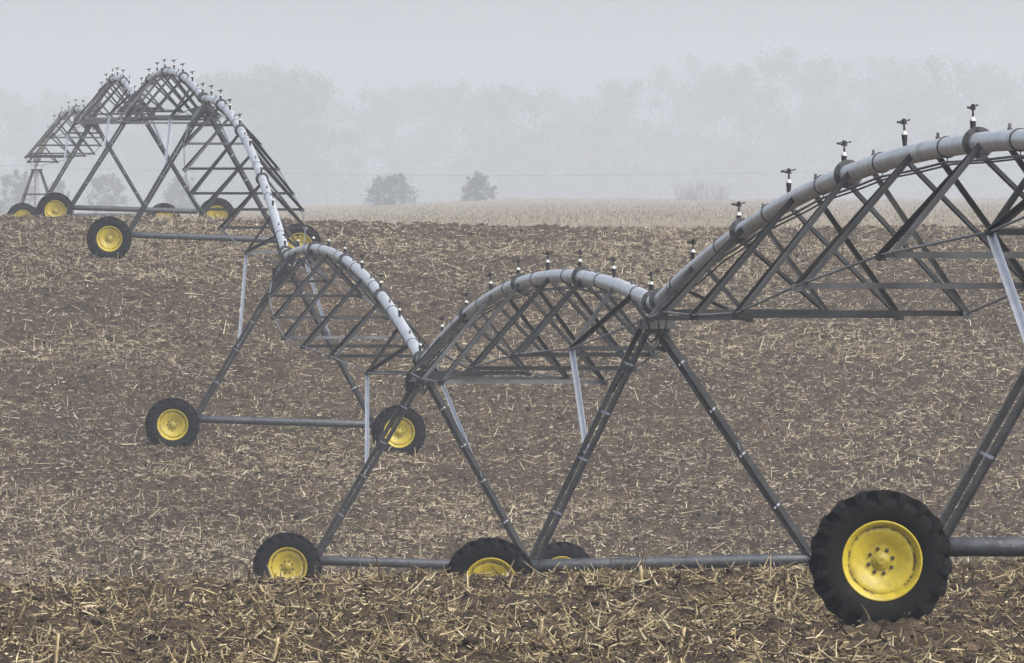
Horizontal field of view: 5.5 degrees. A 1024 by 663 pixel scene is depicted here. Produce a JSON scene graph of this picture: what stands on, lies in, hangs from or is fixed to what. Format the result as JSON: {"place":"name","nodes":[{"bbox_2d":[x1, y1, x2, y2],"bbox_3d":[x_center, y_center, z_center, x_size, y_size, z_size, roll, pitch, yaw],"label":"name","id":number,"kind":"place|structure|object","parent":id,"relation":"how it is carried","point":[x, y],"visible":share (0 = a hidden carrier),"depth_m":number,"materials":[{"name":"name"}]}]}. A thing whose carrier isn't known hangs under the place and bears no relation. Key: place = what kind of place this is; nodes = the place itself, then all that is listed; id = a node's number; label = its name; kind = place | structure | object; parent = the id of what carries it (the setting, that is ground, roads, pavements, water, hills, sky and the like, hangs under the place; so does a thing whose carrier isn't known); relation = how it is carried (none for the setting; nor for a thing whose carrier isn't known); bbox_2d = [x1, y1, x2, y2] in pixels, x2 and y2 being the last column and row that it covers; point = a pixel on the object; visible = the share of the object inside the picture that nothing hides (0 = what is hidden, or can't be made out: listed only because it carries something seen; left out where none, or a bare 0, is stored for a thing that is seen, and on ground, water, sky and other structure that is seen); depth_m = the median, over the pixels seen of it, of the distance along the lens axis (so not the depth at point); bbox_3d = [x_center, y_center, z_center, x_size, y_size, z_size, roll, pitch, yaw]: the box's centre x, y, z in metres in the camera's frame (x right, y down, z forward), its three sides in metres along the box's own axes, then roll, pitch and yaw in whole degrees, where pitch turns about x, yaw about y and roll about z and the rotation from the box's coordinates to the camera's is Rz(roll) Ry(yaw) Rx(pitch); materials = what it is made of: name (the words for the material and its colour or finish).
{"place":"outdoors","nodes":[
{"label":"outdoors","id":0,"kind":"place"},
{"bbox_2d":[2,165,1017,175],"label":"overhead line","id":1,"kind":"object","parent":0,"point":[485,175],"visible":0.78,"depth_m":2099.83,"materials":[{"name":"grey metal"}]},
{"bbox_2d":[0,198,1023,662],"bbox_3d":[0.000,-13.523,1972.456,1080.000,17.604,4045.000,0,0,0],"label":"ground","id":2,"kind":"structure","parent":0,"point":[820,398],"depth_m":236.41,"materials":[{"name":"soil"}]},
{"bbox_2d":[0,169,40,213],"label":"cedar bush","id":3,"kind":"object","parent":2,"relation":"on","point":[18,187],"visible":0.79,"depth_m":1639.53,"materials":[{"name":"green plant"}]},
{"bbox_2d":[20,163,48,209],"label":"pivot point","id":4,"kind":"structure","parent":2,"relation":"on","point":[36,171],"depth_m":442.86,"materials":[{"name":"silver metal"}]},
{"bbox_2d":[43,633,68,662],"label":"corn stub","id":5,"kind":"object","parent":2,"relation":"on","point":[57,647],"visible":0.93,"depth_m":78.00,"materials":[{"name":"beige plant"}]},
{"bbox_2d":[48,179,69,197],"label":"cedar bush","id":6,"kind":"object","parent":2,"relation":"on","point":[60,186],"visible":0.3,"depth_m":1639.30,"materials":[{"name":"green plant"}]},
{"bbox_2d":[7,124,179,217],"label":"drive tower","id":7,"kind":"structure","parent":2,"relation":"on","point":[19,209],"depth_m":377.91,"materials":[{"name":"metal"}]},
{"bbox_2d":[24,99,101,165],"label":"irrigation span","id":8,"kind":"object","parent":7,"relation":"attached to","point":[42,142],"visible":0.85,"depth_m":410.20,"materials":[{"name":"metal"}]},
{"bbox_2d":[82,172,132,211],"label":"cedar bush","id":9,"kind":"object","parent":2,"relation":"on","point":[97,184],"visible":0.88,"depth_m":1639.15,"materials":[{"name":"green plant"}]},
{"bbox_2d":[36,103,234,217],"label":"drive tower","id":10,"kind":"structure","parent":2,"relation":"on","point":[53,204],"depth_m":332.85,"materials":[{"name":"metal"}]},
{"bbox_2d":[73,67,154,124],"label":"irrigation span","id":11,"kind":"object","parent":10,"relation":"attached to","point":[93,109],"visible":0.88,"depth_m":354.64,"materials":[{"name":"metal"}]},
{"bbox_2d":[162,175,201,208],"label":"cedar bush","id":12,"kind":"object","parent":2,"relation":"on","point":[174,187],"visible":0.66,"depth_m":1638.94,"materials":[{"name":"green plant"}]},
{"bbox_2d":[86,105,321,266],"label":"drive tower","id":13,"kind":"structure","parent":2,"relation":"on","point":[109,236],"depth_m":275.83,"materials":[{"name":"metal"}]},
{"bbox_2d":[117,59,221,124],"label":"irrigation span","id":14,"kind":"object","parent":13,"relation":"attached to","point":[185,79],"visible":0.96,"depth_m":303.75,"materials":[{"name":"metal"}]},
{"bbox_2d":[256,584,270,591],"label":"corn stub","id":15,"kind":"object","parent":2,"relation":"on","point":[261,588],"visible":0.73,"depth_m":101.00,"materials":[{"name":"beige plant"}]},
{"bbox_2d":[155,64,375,207],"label":"distant wood","id":16,"kind":"object","parent":2,"relation":"on","point":[287,104],"visible":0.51,"depth_m":2833.51,"materials":[{"name":"grey plant"}]},
{"bbox_2d":[261,637,289,661],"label":"corn stub","id":17,"kind":"object","parent":2,"relation":"on","point":[275,648],"visible":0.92,"depth_m":79.00,"materials":[{"name":"beige plant"}]},
{"bbox_2d":[145,253,425,454],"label":"drive tower","id":18,"kind":"structure","parent":2,"relation":"on","point":[172,422],"depth_m":227.83,"materials":[{"name":"metal"}]},
{"bbox_2d":[182,85,307,265],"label":"irrigation span","id":19,"kind":"object","parent":18,"relation":"attached to","point":[251,142],"visible":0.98,"depth_m":246.01,"materials":[{"name":"metal"}]},
{"bbox_2d":[289,581,307,597],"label":"corn stub","id":20,"kind":"object","parent":2,"relation":"on","point":[300,593],"visible":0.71,"depth_m":101.00,"materials":[{"name":"beige plant"}]},
{"bbox_2d":[313,565,332,592],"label":"corn stub","id":21,"kind":"object","parent":2,"relation":"on","point":[323,588],"visible":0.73,"depth_m":102.01,"materials":[{"name":"beige plant"}]},
{"bbox_2d":[358,172,422,205],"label":"cedar bush","id":22,"kind":"object","parent":2,"relation":"on","point":[386,182],"visible":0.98,"depth_m":1499.28,"materials":[{"name":"grey plant"}]},
{"bbox_2d":[253,369,593,579],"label":"drive tower","id":23,"kind":"structure","parent":2,"relation":"on","point":[288,553],"depth_m":181.20,"materials":[{"name":"metal"}]},
{"bbox_2d":[266,231,437,375],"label":"irrigation span","id":24,"kind":"object","parent":23,"relation":"attached to","point":[375,292],"visible":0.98,"depth_m":202.53,"materials":[{"name":"metal"}]},
{"bbox_2d":[458,171,497,201],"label":"cedar bush","id":25,"kind":"object","parent":2,"relation":"on","point":[479,181],"visible":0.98,"depth_m":1499.29,"materials":[{"name":"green plant"}]},
{"bbox_2d":[0,40,1023,213],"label":"distant wood","id":26,"kind":"object","parent":2,"relation":"on","point":[140,147],"visible":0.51,"depth_m":3146.82,"materials":[{"name":"grey plant"}]},
{"bbox_2d":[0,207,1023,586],"bbox_3d":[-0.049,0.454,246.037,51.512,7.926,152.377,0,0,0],"label":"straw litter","id":27,"kind":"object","parent":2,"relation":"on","point":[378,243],"visible":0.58,"depth_m":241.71,"materials":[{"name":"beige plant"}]},
{"bbox_2d":[0,553,1023,662],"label":"straw litter","id":28,"kind":"object","parent":2,"relation":"on","point":[699,621],"visible":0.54,"depth_m":90.96,"materials":[{"name":"beige plant"}]},
{"bbox_2d":[0,554,1023,662],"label":"corn husks","id":29,"kind":"object","parent":2,"relation":"on","point":[685,601],"visible":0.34,"depth_m":92.13},
{"bbox_2d":[0,217,1023,581],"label":"soil clods","id":30,"kind":"object","parent":2,"relation":"on","point":[296,515],"visible":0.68,"depth_m":238.73,"materials":[{"name":"brown soil"}]},
{"bbox_2d":[0,560,1023,662],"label":"soil clods","id":31,"kind":"object","parent":2,"relation":"on","point":[474,640],"visible":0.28,"depth_m":90.58,"materials":[{"name":"brown soil"}]},
{"bbox_2d":[529,615,552,632],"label":"corn stub","id":32,"kind":"object","parent":2,"relation":"on","point":[541,622],"visible":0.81,"depth_m":89.00,"materials":[{"name":"beige plant"}]},
{"bbox_2d":[75,197,1023,224],"bbox_3d":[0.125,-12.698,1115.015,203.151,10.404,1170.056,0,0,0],"label":"corn stubble","id":33,"kind":"object","parent":2,"relation":"on","point":[613,215],"visible":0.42,"depth_m":848.70,"materials":[{"name":"beige plant"}]},
{"bbox_2d":[445,312,811,576],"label":"drive tower","id":34,"kind":"structure","parent":2,"relation":"on","point":[499,555],"depth_m":133.44,"materials":[{"name":"metal"}]},
{"bbox_2d":[406,250,665,384],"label":"irrigation span","id":35,"kind":"object","parent":34,"relation":"attached to","point":[580,276],"visible":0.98,"depth_m":152.24,"materials":[{"name":"metal"}]},
{"bbox_2d":[631,566,650,582],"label":"corn stub","id":36,"kind":"object","parent":2,"relation":"on","point":[640,573],"visible":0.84,"depth_m":103.00,"materials":[{"name":"beige plant"}]},
{"bbox_2d":[668,627,695,650],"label":"corn stub","id":37,"kind":"object","parent":2,"relation":"on","point":[681,638],"visible":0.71,"depth_m":81.00,"materials":[{"name":"beige plant"}]},
{"bbox_2d":[673,178,732,200],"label":"bare brush","id":38,"kind":"object","parent":2,"relation":"on","point":[688,194],"visible":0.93,"depth_m":1559.72,"materials":[{"name":"grey plant"}]},
{"bbox_2d":[704,570,725,581],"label":"corn stub","id":39,"kind":"object","parent":2,"relation":"on","point":[716,574],"visible":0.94,"depth_m":103.01,"materials":[{"name":"beige plant"}]},
{"bbox_2d":[808,232,1023,626],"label":"drive tower","id":40,"kind":"structure","parent":2,"relation":"on","point":[878,555],"depth_m":87.46,"materials":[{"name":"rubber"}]},
{"bbox_2d":[645,104,1023,322],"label":"irrigation span","id":41,"kind":"object","parent":40,"relation":"attached to","point":[978,143],"visible":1,"depth_m":110.04,"materials":[{"name":"metal"}]},
{"bbox_2d":[0,0,1023,198],"label":"sky","id":42,"kind":"structure","parent":0,"point":[59,46],"materials":[{"name":"grey"}]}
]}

